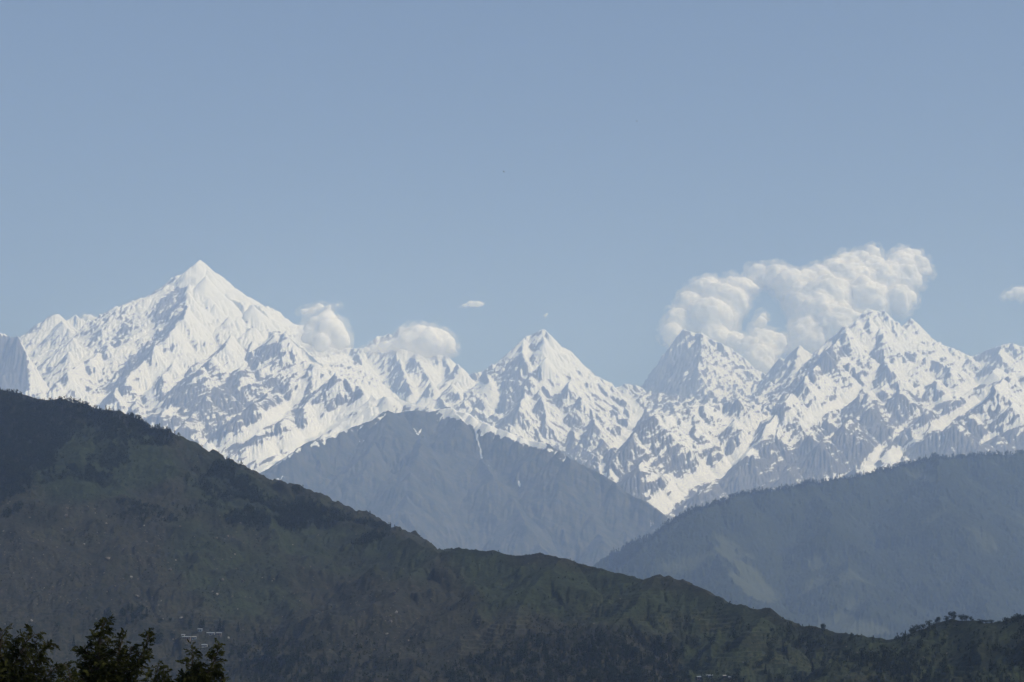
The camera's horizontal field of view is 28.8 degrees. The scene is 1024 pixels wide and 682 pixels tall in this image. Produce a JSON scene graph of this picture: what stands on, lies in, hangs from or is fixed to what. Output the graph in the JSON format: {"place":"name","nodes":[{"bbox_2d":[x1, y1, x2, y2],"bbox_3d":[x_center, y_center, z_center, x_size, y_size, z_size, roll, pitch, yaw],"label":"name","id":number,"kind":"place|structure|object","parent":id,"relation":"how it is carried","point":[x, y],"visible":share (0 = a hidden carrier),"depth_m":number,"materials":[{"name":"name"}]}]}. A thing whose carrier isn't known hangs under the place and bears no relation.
{"place":"outdoors","nodes":[
{"label":"outdoors","id":0,"kind":"place"},
{"bbox_2d":[0,333,48,396],"bbox_3d":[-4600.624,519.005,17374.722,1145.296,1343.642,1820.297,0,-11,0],"label":"rock mountain","id":1,"kind":"structure","parent":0,"point":[19,370],"depth_m":17315.09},
{"bbox_2d":[19,314,90,386],"bbox_3d":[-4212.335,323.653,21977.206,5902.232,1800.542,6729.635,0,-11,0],"label":"snow mountain","id":2,"kind":"structure","parent":0,"point":[49,332],"depth_m":21777.59,"materials":[{"name":"white snow"}]},
{"bbox_2d":[81,315,96,320],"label":"cloud","id":3,"kind":"structure","parent":0,"point":[89,317],"depth_m":24465.86,"materials":[{"name":"white"}]},
{"bbox_2d":[31,260,489,472],"bbox_3d":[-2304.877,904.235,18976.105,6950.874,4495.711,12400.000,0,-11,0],"label":"snow mountain","id":4,"kind":"structure","parent":0,"point":[207,357],"depth_m":18084.13,"materials":[{"name":"white snow"}]},
{"bbox_2d":[301,303,349,351],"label":"cloud","id":5,"kind":"structure","parent":0,"point":[324,330],"depth_m":18667.42,"materials":[{"name":"white"}]},
{"bbox_2d":[363,324,456,357],"bbox_3d":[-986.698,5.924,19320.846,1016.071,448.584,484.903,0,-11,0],"label":"cloud","id":6,"kind":"structure","parent":0,"point":[426,342],"depth_m":19233.19,"materials":[{"name":"white"}]},
{"bbox_2d":[352,327,498,420],"bbox_3d":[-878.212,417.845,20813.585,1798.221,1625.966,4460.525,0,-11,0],"label":"snow mountain","id":7,"kind":"structure","parent":0,"point":[438,382],"depth_m":21076.69,"materials":[{"name":"white snow"}]},
{"bbox_2d":[259,408,671,565],"bbox_3d":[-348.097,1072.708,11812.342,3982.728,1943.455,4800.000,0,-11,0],"label":"scree mountain","id":8,"kind":"structure","parent":0,"point":[445,478],"depth_m":11787.57,"materials":[{"name":"grey stone"}]},
{"bbox_2d":[459,301,483,306],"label":"cloud","id":9,"kind":"structure","parent":0,"point":[473,303],"depth_m":22461.49,"materials":[{"name":"white"}]},
{"bbox_2d":[0,390,1023,681],"bbox_3d":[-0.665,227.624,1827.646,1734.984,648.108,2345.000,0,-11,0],"label":"hill","id":10,"kind":"structure","parent":0,"point":[402,554],"depth_m":1733.70,"materials":[{"name":"green plant"}]},
{"bbox_2d":[120,607,126,615],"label":"grove tree","id":11,"kind":"object","parent":10,"relation":"on","point":[122,612],"visible":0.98,"depth_m":1708.47,"materials":[{"name":"green plant"}]},
{"bbox_2d":[129,610,137,618],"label":"grove tree","id":12,"kind":"object","parent":10,"relation":"on","point":[132,613],"visible":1,"depth_m":1698.57,"materials":[{"name":"green plant"}]},
{"bbox_2d":[135,605,144,613],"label":"grove tree","id":13,"kind":"object","parent":10,"relation":"on","point":[140,608],"visible":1,"depth_m":1706.33,"materials":[{"name":"green plant"}]},
{"bbox_2d":[182,636,190,641],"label":"village house","id":14,"kind":"structure","parent":10,"relation":"on","point":[186,638],"depth_m":1660.54,"materials":[{"name":"metal"}]},
{"bbox_2d":[188,618,191,628],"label":"village tree","id":15,"kind":"object","parent":10,"relation":"on","point":[189,623],"visible":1,"depth_m":1691.62,"materials":[{"name":"green plant"}]},
{"bbox_2d":[217,618,221,631],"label":"village tree","id":16,"kind":"object","parent":10,"relation":"on","point":[219,629],"visible":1,"depth_m":1696.92,"materials":[{"name":"green plant"}]},
{"bbox_2d":[242,644,251,654],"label":"grove tree","id":17,"kind":"object","parent":10,"relation":"on","point":[245,648],"visible":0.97,"depth_m":1667.17,"materials":[{"name":"green plant"}]},
{"bbox_2d":[321,656,328,665],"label":"grove tree","id":18,"kind":"object","parent":10,"relation":"on","point":[323,660],"visible":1,"depth_m":1552.47,"materials":[{"name":"green plant"}]},
{"bbox_2d":[468,665,474,671],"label":"tree","id":19,"kind":"object","parent":10,"relation":"on","point":[472,667],"visible":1,"depth_m":1452.40,"materials":[{"name":"green plant"}]},
{"bbox_2d":[0,461,946,681],"bbox_3d":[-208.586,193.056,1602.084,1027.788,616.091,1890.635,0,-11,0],"label":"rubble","id":20,"kind":"object","parent":10,"relation":"on","point":[259,585],"visible":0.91,"depth_m":1753.48,"materials":[{"name":"stone"}]},
{"bbox_2d":[474,653,483,664],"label":"tree","id":21,"kind":"object","parent":10,"relation":"on","point":[476,656],"visible":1,"depth_m":1476.18,"materials":[{"name":"green plant"}]},
{"bbox_2d":[0,387,1023,681],"bbox_3d":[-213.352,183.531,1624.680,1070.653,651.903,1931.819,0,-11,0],"label":"forest","id":22,"kind":"object","parent":10,"relation":"on","point":[24,449],"visible":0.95,"depth_m":2033.84,"materials":[{"name":"green plant"}]},
{"bbox_2d":[691,639,698,645],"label":"terrace tree","id":23,"kind":"object","parent":10,"relation":"on","point":[694,641],"visible":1,"depth_m":1459.19,"materials":[{"name":"green plant"}]},
{"bbox_2d":[707,636,714,644],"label":"terrace tree","id":24,"kind":"object","parent":10,"relation":"on","point":[710,639],"visible":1,"depth_m":1417.98,"materials":[{"name":"green plant"}]},
{"bbox_2d":[734,668,740,675],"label":"terrace tree","id":25,"kind":"object","parent":10,"relation":"on","point":[738,672],"visible":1,"depth_m":1344.97,"materials":[{"name":"green plant"}]},
{"bbox_2d":[756,660,762,667],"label":"terrace tree","id":26,"kind":"object","parent":10,"relation":"on","point":[759,662],"visible":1,"depth_m":1357.60,"materials":[{"name":"green plant"}]},
{"bbox_2d":[764,653,774,661],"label":"terrace tree","id":27,"kind":"object","parent":10,"relation":"on","point":[769,657],"visible":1,"depth_m":1365.48,"materials":[{"name":"green plant"}]},
{"bbox_2d":[766,641,774,650],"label":"terrace tree","id":28,"kind":"object","parent":10,"relation":"on","point":[770,646],"visible":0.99,"depth_m":1394.52,"materials":[{"name":"green plant"}]},
{"bbox_2d":[777,672,784,679],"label":"terrace tree","id":29,"kind":"object","parent":10,"relation":"on","point":[780,676],"visible":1,"depth_m":1338.49,"materials":[{"name":"green plant"}]},
{"bbox_2d":[792,673,799,681],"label":"terrace tree","id":30,"kind":"object","parent":10,"relation":"on","point":[796,677],"visible":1,"depth_m":1327.74,"materials":[{"name":"green plant"}]},
{"bbox_2d":[820,623,825,631],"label":"broadleaf tree","id":31,"kind":"object","parent":10,"relation":"on","point":[823,626],"visible":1,"depth_m":1421.58,"materials":[{"name":"green plant"}]},
{"bbox_2d":[844,650,850,657],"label":"terrace tree","id":32,"kind":"object","parent":10,"relation":"on","point":[847,651],"visible":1,"depth_m":1209.22,"materials":[{"name":"green plant"}]},
{"bbox_2d":[847,634,854,640],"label":"terrace tree","id":33,"kind":"object","parent":10,"relation":"on","point":[851,637],"visible":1,"depth_m":1379.55,"materials":[{"name":"green plant"}]},
{"bbox_2d":[899,632,906,639],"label":"broadleaf tree","id":34,"kind":"object","parent":10,"relation":"on","point":[902,636],"visible":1,"depth_m":1229.54,"materials":[{"name":"green plant"}]},
{"bbox_2d":[916,640,922,648],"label":"terrace tree","id":35,"kind":"object","parent":10,"relation":"on","point":[919,642],"visible":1,"depth_m":1198.15,"materials":[{"name":"green plant"}]},
{"bbox_2d":[992,643,998,650],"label":"terrace tree","id":36,"kind":"object","parent":10,"relation":"on","point":[995,646],"visible":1,"depth_m":1126.67,"materials":[{"name":"green plant"}]},
{"bbox_2d":[0,0,1023,386],"label":"sky","id":37,"kind":"structure","parent":0,"point":[354,155],"materials":[{"name":"blue"}]},
{"bbox_2d":[452,329,698,460],"bbox_3d":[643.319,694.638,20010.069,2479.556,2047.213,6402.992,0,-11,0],"label":"snow mountain","id":38,"kind":"structure","parent":0,"point":[542,385],"depth_m":19374.44,"materials":[{"name":"white snow"}]},
{"bbox_2d":[577,398,771,515],"bbox_3d":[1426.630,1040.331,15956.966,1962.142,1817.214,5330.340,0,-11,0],"label":"snow mountain","id":39,"kind":"structure","parent":0,"point":[664,465],"depth_m":15544.63,"materials":[{"name":"white snow"}]},
{"bbox_2d":[641,329,812,403],"bbox_3d":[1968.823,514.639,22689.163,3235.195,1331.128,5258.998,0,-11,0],"label":"snow mountain","id":40,"kind":"structure","parent":0,"point":[693,367],"depth_m":21867.27,"materials":[{"name":"white snow"}]},
{"bbox_2d":[661,245,931,373],"bbox_3d":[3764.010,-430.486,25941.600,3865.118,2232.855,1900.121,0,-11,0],"label":"cloud","id":41,"kind":"structure","parent":0,"point":[826,300],"depth_m":25829.24,"materials":[{"name":"white"}]},
{"bbox_2d":[591,451,1023,639],"bbox_3d":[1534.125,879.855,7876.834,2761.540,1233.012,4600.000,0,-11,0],"label":"forest mountain","id":42,"kind":"structure","parent":0,"point":[888,554],"depth_m":7342.72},
{"bbox_2d":[608,449,1023,571],"bbox_3d":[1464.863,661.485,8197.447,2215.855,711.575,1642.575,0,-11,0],"label":"forest","id":43,"kind":"object","parent":42,"relation":"on","point":[624,554],"visible":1,"depth_m":7882.99,"materials":[{"name":"green plant"}]},
{"bbox_2d":[666,308,1023,519],"bbox_3d":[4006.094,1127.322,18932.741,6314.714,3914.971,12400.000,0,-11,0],"label":"snow mountain","id":44,"kind":"structure","parent":0,"point":[867,387],"depth_m":17918.75,"materials":[{"name":"white snow"}]},
{"bbox_2d":[842,375,1023,477],"bbox_3d":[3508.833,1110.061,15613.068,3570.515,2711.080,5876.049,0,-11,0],"label":"snow mountain","id":45,"kind":"structure","parent":0,"point":[993,421],"depth_m":15603.41,"materials":[{"name":"white snow"}]},
{"bbox_2d":[1001,287,1023,301],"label":"cloud","id":46,"kind":"structure","parent":0,"point":[1017,292],"depth_m":25050.69,"materials":[{"name":"white"}]},
{"bbox_3d":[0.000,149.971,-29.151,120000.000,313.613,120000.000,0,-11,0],"label":"ground","id":47,"kind":"structure","parent":0,"visible":0},
{"bbox_2d":[0,623,70,681],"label":"tree","id":48,"kind":"object","parent":47,"relation":"on","point":[18,673],"visible":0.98,"depth_m":45.39,"materials":[{"name":"green plant"}]},
{"bbox_2d":[67,614,155,681],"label":"tree","id":49,"kind":"object","parent":47,"relation":"on","point":[100,671],"visible":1,"depth_m":43.40,"materials":[{"name":"green plant"}]},
{"bbox_2d":[54,659,173,681],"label":"cypress tree","id":50,"kind":"object","parent":47,"relation":"on","point":[158,673],"visible":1,"depth_m":42.39,"materials":[{"name":"green plant"}]},
{"bbox_2d":[171,638,229,681],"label":"tree","id":51,"kind":"object","parent":47,"relation":"on","point":[198,672],"visible":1,"depth_m":43.89,"materials":[{"name":"green plant"}]}
]}

